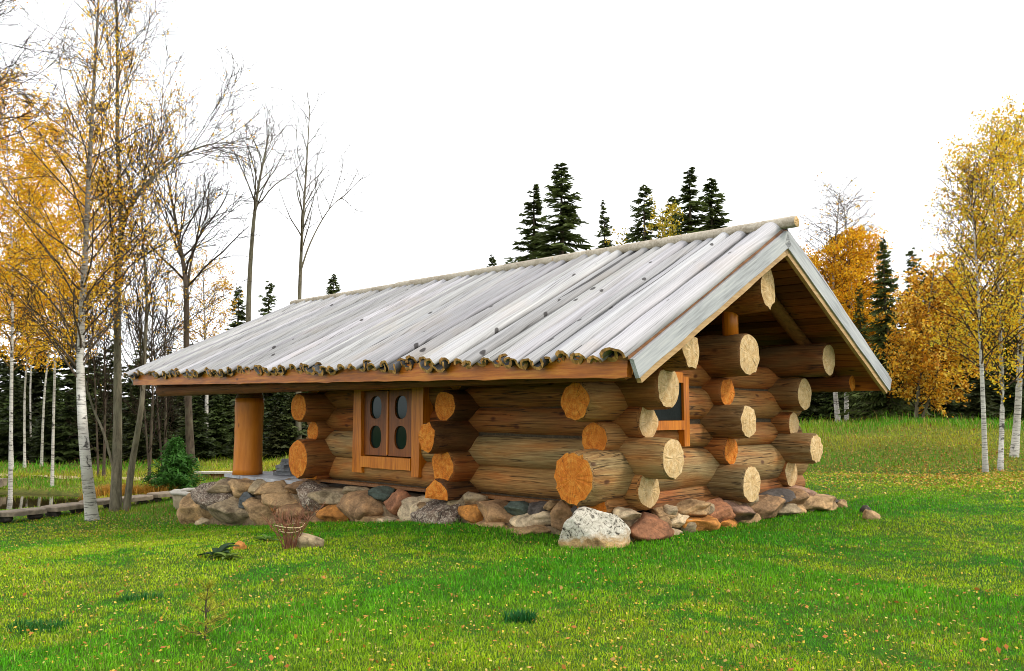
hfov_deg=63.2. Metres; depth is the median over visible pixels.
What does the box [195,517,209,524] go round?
rock
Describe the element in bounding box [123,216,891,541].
log cabin
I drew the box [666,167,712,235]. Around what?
spruce tree
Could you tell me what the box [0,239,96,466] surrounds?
birch tree
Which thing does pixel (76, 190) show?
birch tree
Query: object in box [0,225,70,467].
birch tree
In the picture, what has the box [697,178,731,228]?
spruce tree
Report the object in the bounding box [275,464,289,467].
slate
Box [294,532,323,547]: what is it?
rock
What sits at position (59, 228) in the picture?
birch tree
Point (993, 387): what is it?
spruce tree
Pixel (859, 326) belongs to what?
spruce tree
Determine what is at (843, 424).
meadow grass
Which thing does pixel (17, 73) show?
bare tree
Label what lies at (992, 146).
birch tree
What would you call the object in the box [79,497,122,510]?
edging slab
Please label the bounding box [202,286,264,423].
spruce tree
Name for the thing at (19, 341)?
birch tree
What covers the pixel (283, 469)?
slate
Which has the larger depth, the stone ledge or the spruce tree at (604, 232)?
the spruce tree at (604, 232)
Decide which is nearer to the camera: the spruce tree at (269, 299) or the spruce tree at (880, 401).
the spruce tree at (880, 401)
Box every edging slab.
[0,507,46,522]
[41,502,83,516]
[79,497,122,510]
[122,495,152,504]
[146,491,172,501]
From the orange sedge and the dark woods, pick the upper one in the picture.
the dark woods
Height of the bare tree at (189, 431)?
15.732 m
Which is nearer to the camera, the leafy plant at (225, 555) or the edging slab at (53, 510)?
the leafy plant at (225, 555)
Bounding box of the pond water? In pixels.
[0,494,82,509]
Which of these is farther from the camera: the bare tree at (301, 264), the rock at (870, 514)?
the bare tree at (301, 264)
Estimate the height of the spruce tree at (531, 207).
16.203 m
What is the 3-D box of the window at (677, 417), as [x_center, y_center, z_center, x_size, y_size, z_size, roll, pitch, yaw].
[2.155,1.040,11.745,0.200,1.060,1.020,-5,-8,44]
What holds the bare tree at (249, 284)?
on the ground at (900, 442)
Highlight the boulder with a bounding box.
[558,506,630,548]
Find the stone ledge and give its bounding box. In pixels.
[195,471,231,478]
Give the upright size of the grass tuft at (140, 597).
0.079 m
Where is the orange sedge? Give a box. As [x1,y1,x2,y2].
[78,481,178,499]
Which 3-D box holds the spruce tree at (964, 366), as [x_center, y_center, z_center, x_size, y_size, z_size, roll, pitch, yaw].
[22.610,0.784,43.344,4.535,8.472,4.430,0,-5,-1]
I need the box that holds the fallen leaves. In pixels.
[0,424,1023,670]
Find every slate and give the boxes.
[273,471,292,474]
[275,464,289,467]
[276,468,289,471]
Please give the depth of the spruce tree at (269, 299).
52.32 m
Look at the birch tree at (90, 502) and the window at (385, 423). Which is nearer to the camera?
the window at (385, 423)
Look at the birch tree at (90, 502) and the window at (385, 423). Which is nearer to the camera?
the window at (385, 423)
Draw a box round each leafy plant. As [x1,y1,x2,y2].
[210,552,239,560]
[254,534,278,540]
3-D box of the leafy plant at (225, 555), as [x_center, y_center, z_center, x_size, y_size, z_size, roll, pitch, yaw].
[-3.238,2.512,9.421,0.345,0.107,0.298,0,-5,0]
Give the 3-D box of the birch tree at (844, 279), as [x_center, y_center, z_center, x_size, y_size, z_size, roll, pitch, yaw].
[15.107,-1.755,38.191,5.672,11.856,4.934,0,-5,0]
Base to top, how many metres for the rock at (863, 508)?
0.227 m
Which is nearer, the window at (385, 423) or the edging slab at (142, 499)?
the window at (385, 423)
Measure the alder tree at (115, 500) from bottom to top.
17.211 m
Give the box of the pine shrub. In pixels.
[140,435,208,490]
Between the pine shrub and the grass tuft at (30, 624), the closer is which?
the grass tuft at (30, 624)
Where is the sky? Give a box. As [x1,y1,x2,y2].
[0,0,1023,405]
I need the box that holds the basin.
[169,488,194,509]
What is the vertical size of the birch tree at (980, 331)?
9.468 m
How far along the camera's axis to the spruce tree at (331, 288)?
55.44 m
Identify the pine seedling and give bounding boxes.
[174,578,233,639]
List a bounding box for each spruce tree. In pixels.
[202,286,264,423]
[229,281,276,419]
[325,274,341,294]
[486,254,496,266]
[504,184,556,263]
[525,163,594,258]
[594,200,614,248]
[621,184,661,243]
[657,196,685,238]
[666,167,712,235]
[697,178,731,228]
[838,286,886,421]
[845,238,932,419]
[884,247,968,418]
[929,270,997,419]
[970,286,1016,410]
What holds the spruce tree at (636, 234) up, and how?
on the ground at (900, 442)
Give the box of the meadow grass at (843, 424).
[0,409,1023,527]
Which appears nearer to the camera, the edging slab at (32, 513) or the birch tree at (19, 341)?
the edging slab at (32, 513)
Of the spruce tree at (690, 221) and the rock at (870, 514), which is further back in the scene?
the spruce tree at (690, 221)
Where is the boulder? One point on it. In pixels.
(586, 526)
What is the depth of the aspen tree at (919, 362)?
32.63 m
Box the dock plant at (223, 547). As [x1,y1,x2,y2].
[197,543,239,560]
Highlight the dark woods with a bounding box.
[0,266,1023,464]
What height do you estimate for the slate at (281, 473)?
0.070 m
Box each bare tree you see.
[0,0,99,157]
[100,104,274,468]
[220,98,315,321]
[270,84,371,440]
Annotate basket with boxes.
[261,500,325,548]
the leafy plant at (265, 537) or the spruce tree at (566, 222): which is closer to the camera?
the leafy plant at (265, 537)
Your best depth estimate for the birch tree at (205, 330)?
44.13 m
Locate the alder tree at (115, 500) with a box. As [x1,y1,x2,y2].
[0,0,302,511]
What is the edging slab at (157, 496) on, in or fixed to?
on the ground at (900, 442)
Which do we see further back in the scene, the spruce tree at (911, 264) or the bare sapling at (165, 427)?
the spruce tree at (911, 264)
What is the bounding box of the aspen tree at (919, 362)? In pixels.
[870,250,1008,419]
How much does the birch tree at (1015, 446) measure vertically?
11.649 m
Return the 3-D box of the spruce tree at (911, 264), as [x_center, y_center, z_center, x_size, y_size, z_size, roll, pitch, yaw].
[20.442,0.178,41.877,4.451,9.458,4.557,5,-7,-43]
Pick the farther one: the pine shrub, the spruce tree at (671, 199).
the spruce tree at (671, 199)
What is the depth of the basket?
10.08 m
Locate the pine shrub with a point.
(178, 463)
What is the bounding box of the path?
[1,473,144,480]
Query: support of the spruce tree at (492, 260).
on the ground at (900, 442)
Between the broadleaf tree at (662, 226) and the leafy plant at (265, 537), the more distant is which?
the broadleaf tree at (662, 226)
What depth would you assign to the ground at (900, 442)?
7.81 m
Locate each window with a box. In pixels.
[352,387,432,476]
[654,372,689,446]
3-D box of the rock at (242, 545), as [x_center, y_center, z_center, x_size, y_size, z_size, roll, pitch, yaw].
[-3.350,2.605,10.222,0.173,0.170,0.138,0,-5,-1]
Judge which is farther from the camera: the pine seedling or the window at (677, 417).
the window at (677, 417)
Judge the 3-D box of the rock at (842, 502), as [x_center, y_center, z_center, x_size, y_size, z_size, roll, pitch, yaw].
[5.749,2.982,14.575,0.248,0.242,0.242,-2,-6,21]
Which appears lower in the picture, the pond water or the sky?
the pond water
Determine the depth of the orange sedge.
25.25 m
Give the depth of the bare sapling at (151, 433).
29.69 m
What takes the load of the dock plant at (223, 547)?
on the ground at (900, 442)
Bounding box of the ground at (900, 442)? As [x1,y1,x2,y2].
[0,420,1023,670]
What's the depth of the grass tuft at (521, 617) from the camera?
6.55 m
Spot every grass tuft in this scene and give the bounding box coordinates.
[2,617,77,633]
[116,590,163,601]
[501,607,537,622]
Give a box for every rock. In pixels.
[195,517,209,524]
[233,540,246,549]
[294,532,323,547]
[836,499,847,507]
[859,505,870,512]
[862,509,880,519]
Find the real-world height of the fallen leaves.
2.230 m
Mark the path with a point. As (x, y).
(76, 477)
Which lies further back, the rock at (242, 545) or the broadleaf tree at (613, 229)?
the broadleaf tree at (613, 229)
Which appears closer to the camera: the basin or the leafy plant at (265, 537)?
the leafy plant at (265, 537)
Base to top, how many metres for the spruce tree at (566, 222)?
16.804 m
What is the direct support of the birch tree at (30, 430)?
on the ground at (900, 442)
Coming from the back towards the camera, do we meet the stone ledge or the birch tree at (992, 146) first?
the stone ledge
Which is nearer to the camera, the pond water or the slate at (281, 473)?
the slate at (281, 473)
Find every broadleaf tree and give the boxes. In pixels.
[605,227,628,246]
[641,195,683,239]
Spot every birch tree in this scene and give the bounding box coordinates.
[0,0,191,520]
[0,63,111,501]
[0,88,167,486]
[0,214,73,467]
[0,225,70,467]
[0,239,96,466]
[3,265,74,436]
[160,246,243,440]
[794,172,907,422]
[908,141,1023,471]
[931,108,1023,470]
[938,94,1023,457]
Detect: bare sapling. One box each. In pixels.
[66,273,138,477]
[95,259,179,479]
[135,254,186,465]
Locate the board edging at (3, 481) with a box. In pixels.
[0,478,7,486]
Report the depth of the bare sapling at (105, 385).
32.92 m

